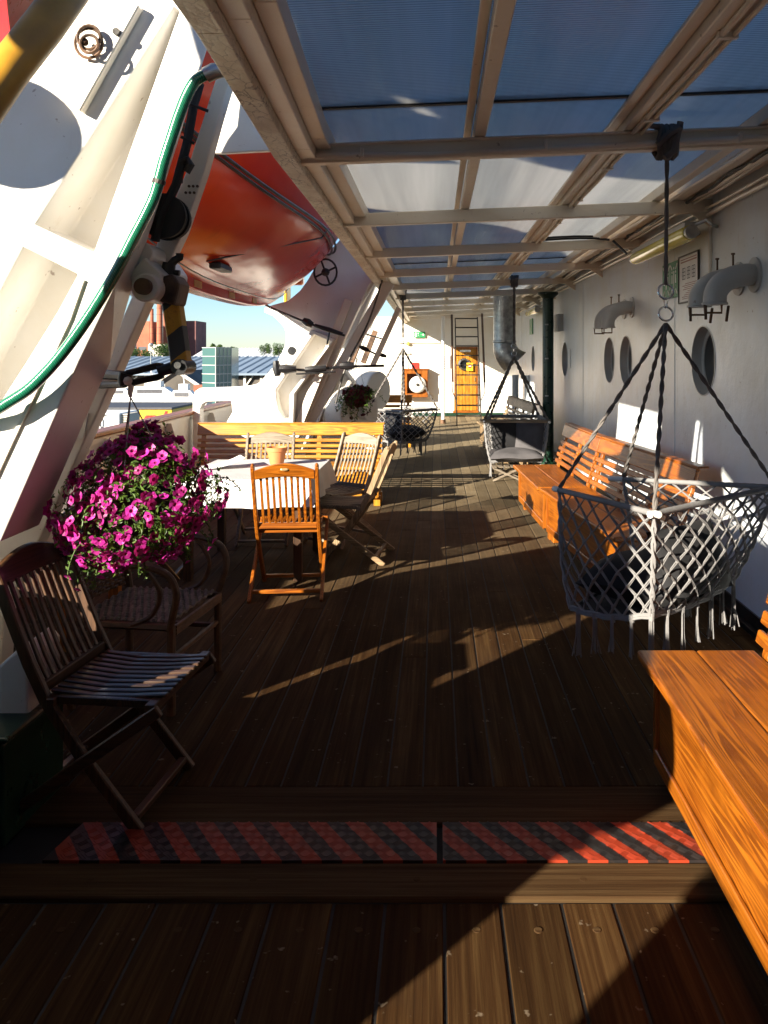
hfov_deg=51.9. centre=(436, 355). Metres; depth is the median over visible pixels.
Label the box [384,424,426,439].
cushion
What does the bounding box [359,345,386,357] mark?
boat lashing
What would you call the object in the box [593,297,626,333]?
gooseneck vent
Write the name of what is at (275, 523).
folding chair
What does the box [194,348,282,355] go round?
harbour hall
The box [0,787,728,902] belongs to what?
deck sill
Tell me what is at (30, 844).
deck caulking
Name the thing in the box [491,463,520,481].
folding stool
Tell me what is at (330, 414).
boat winch
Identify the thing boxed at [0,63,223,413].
garden hose
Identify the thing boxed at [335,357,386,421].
petunia basket
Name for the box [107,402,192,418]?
yellow ferry
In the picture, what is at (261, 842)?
tread plate
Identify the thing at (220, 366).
glass tower
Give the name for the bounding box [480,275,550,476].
hanging swing
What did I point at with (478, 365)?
ladder
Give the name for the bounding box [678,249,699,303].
fire plan
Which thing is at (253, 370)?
harbour hall
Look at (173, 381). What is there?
harbour shed
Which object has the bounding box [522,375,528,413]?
standpipe
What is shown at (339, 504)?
folding chair
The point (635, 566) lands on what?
cushion
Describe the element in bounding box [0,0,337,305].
lifeboat
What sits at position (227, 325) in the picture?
sky
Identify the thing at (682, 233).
tube light
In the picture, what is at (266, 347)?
leafy tree
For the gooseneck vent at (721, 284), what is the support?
attached to the deckhouse wall
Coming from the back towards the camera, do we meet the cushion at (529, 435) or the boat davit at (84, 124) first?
the cushion at (529, 435)
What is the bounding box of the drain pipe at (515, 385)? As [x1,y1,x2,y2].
[512,375,518,418]
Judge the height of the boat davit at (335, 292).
3.438 m
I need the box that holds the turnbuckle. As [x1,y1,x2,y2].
[99,362,172,396]
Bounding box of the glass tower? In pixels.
[202,347,238,403]
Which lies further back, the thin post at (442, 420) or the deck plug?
the thin post at (442, 420)
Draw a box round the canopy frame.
[173,0,767,322]
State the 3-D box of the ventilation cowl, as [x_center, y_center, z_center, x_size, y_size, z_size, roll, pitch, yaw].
[1.211,-0.369,13.000,0.551,1.261,0.474,0,0,0]
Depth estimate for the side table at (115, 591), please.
4.25 m
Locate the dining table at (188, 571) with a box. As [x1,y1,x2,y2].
[183,460,320,580]
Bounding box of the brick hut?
[194,384,201,391]
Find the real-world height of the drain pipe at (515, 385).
1.250 m
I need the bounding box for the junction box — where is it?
[554,314,562,331]
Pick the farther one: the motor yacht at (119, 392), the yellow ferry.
the motor yacht at (119, 392)
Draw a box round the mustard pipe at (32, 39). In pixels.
[0,0,88,123]
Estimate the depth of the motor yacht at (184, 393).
66.32 m
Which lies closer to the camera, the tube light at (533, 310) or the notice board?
the tube light at (533, 310)
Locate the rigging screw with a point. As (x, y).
(278, 369)
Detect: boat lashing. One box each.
[265,305,344,344]
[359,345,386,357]
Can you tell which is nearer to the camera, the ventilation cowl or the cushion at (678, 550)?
the cushion at (678, 550)
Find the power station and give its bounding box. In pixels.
[137,304,205,355]
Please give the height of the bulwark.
0.945 m
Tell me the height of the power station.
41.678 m
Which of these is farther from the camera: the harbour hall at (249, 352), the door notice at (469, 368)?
the harbour hall at (249, 352)
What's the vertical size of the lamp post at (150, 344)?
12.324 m
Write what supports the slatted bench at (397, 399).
on the deck
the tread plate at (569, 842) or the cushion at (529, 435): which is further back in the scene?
the cushion at (529, 435)
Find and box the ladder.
[451,313,485,425]
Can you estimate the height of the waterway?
0.080 m
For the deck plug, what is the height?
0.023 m
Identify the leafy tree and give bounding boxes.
[131,347,141,355]
[140,349,153,355]
[151,343,168,355]
[258,343,272,355]
[272,343,283,355]
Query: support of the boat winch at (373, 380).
on the deck
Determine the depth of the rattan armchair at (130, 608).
3.75 m
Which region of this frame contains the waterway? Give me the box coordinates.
[507,418,757,638]
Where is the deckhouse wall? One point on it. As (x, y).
(729, 358)
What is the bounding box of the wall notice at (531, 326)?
[530,318,532,334]
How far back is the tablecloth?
5.49 m
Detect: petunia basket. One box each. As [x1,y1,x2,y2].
[42,397,240,591]
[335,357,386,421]
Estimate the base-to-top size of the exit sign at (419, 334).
0.150 m
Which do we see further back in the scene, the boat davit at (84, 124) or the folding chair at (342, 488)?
the folding chair at (342, 488)
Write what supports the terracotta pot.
on the tablecloth
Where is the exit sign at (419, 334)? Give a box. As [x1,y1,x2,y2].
[414,332,424,337]
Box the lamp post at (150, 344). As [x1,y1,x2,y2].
[149,343,152,374]
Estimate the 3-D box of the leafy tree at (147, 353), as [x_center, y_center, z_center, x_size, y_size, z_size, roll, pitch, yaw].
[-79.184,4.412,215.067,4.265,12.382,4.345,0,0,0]
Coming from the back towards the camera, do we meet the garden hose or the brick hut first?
the brick hut
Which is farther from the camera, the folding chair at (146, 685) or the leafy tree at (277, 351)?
the leafy tree at (277, 351)
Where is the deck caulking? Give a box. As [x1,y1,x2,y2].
[0,416,767,1023]
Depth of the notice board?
20.46 m
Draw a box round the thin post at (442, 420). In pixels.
[440,316,445,423]
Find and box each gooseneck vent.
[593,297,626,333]
[600,294,634,332]
[687,258,744,322]
[701,253,762,321]
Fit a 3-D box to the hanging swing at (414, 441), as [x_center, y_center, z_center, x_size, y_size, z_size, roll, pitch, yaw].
[-0.524,0.275,12.178,0.870,2.570,0.830,0,0,45]
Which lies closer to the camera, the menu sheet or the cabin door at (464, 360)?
the menu sheet
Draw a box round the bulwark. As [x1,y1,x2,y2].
[20,401,232,596]
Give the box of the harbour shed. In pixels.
[158,369,201,390]
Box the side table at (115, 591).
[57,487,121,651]
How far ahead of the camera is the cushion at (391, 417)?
12.08 m
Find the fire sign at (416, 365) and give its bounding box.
[412,362,418,368]
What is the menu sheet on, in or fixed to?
on the tablecloth
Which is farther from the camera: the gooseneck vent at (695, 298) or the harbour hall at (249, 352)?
the harbour hall at (249, 352)
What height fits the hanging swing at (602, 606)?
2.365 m
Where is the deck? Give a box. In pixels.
[0,416,767,1023]
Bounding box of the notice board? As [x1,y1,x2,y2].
[437,355,449,367]
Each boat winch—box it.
[305,370,377,460]
[348,370,389,448]
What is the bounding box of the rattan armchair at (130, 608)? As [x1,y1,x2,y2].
[52,501,229,716]
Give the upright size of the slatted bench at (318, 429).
0.845 m
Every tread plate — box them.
[42,821,436,862]
[443,821,706,862]
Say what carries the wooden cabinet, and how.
attached to the end bulkhead
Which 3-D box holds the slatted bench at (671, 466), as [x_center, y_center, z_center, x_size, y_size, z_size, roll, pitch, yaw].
[1.307,1.153,5.871,0.626,0.895,1.870,0,0,-7]
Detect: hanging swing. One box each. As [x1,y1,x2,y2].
[375,290,439,455]
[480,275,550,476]
[552,121,767,659]
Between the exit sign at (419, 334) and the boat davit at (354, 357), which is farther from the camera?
the exit sign at (419, 334)
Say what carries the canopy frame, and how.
attached to the deckhouse wall
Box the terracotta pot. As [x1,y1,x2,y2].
[266,446,287,464]
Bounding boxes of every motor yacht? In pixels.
[111,388,127,401]
[114,371,173,401]
[161,375,211,404]
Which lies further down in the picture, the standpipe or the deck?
the deck
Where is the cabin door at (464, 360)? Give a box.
[453,347,477,412]
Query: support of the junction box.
attached to the deckhouse wall
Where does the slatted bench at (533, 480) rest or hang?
on the deck
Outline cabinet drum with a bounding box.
[409,376,425,392]
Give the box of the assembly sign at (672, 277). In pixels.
[663,260,677,299]
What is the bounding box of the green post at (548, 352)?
[538,292,557,463]
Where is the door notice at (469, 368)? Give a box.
[467,363,472,370]
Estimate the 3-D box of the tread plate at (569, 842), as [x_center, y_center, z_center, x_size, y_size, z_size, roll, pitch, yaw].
[0.661,1.591,2.570,1.278,0.018,0.203,0,0,0]
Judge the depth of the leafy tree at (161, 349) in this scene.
209.29 m
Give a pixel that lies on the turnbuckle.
(123, 379)
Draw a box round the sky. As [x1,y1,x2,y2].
[124,238,492,347]
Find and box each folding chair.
[0,533,215,829]
[100,456,202,583]
[233,432,295,546]
[247,463,328,603]
[303,432,381,548]
[307,440,397,565]
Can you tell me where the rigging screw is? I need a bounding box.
[273,361,383,375]
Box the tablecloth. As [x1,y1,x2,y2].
[174,459,336,508]
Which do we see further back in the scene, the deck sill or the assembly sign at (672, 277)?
the assembly sign at (672, 277)
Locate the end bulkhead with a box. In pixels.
[355,317,506,415]
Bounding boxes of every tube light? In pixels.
[525,305,541,316]
[629,218,718,264]
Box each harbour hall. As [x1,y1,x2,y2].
[125,356,279,390]
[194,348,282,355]
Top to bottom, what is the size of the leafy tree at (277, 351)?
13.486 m
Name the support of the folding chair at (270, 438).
on the deck
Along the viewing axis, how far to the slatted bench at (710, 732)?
2.38 m
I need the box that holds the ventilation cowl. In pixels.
[493,295,525,370]
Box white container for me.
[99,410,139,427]
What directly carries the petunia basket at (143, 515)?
hanging from the turnbuckle
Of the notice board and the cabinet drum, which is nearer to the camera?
the cabinet drum
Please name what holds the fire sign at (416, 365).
attached to the end bulkhead
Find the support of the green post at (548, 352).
on the deck
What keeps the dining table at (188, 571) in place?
on the deck
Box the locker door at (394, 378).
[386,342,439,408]
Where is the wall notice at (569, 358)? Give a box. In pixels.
[568,349,570,367]
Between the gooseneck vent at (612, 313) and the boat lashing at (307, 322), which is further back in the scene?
the boat lashing at (307, 322)
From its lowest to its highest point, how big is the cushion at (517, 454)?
0.151 m
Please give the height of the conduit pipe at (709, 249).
0.474 m
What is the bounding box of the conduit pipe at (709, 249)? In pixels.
[708,226,711,272]
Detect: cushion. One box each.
[380,412,402,434]
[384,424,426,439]
[489,447,543,461]
[491,423,515,448]
[515,423,544,454]
[575,549,692,606]
[646,518,732,607]
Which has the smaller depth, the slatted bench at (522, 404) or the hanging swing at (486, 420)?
the hanging swing at (486, 420)
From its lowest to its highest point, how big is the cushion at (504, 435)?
0.403 m
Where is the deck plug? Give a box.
[0,877,719,933]
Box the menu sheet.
[202,455,244,468]
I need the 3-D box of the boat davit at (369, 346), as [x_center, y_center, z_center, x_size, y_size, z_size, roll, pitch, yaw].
[-1.772,-0.010,15.016,1.855,3.241,1.019,0,0,0]
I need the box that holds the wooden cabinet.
[403,369,428,396]
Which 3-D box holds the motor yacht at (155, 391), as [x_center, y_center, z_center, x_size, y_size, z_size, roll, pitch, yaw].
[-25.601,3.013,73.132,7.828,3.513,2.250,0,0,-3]
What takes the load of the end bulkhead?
on the deck
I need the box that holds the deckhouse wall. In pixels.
[507,164,767,633]
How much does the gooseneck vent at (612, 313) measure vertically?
0.368 m
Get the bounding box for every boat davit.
[0,0,269,847]
[193,240,400,460]
[350,286,375,362]
[350,287,381,369]
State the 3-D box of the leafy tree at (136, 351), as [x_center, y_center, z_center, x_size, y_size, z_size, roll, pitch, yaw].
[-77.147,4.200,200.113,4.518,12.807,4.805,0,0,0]
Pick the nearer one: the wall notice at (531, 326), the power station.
the wall notice at (531, 326)
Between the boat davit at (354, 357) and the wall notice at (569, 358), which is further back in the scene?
the boat davit at (354, 357)
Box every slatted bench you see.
[185,422,384,505]
[379,395,412,446]
[477,396,537,464]
[513,423,605,539]
[539,436,708,568]
[638,595,767,974]

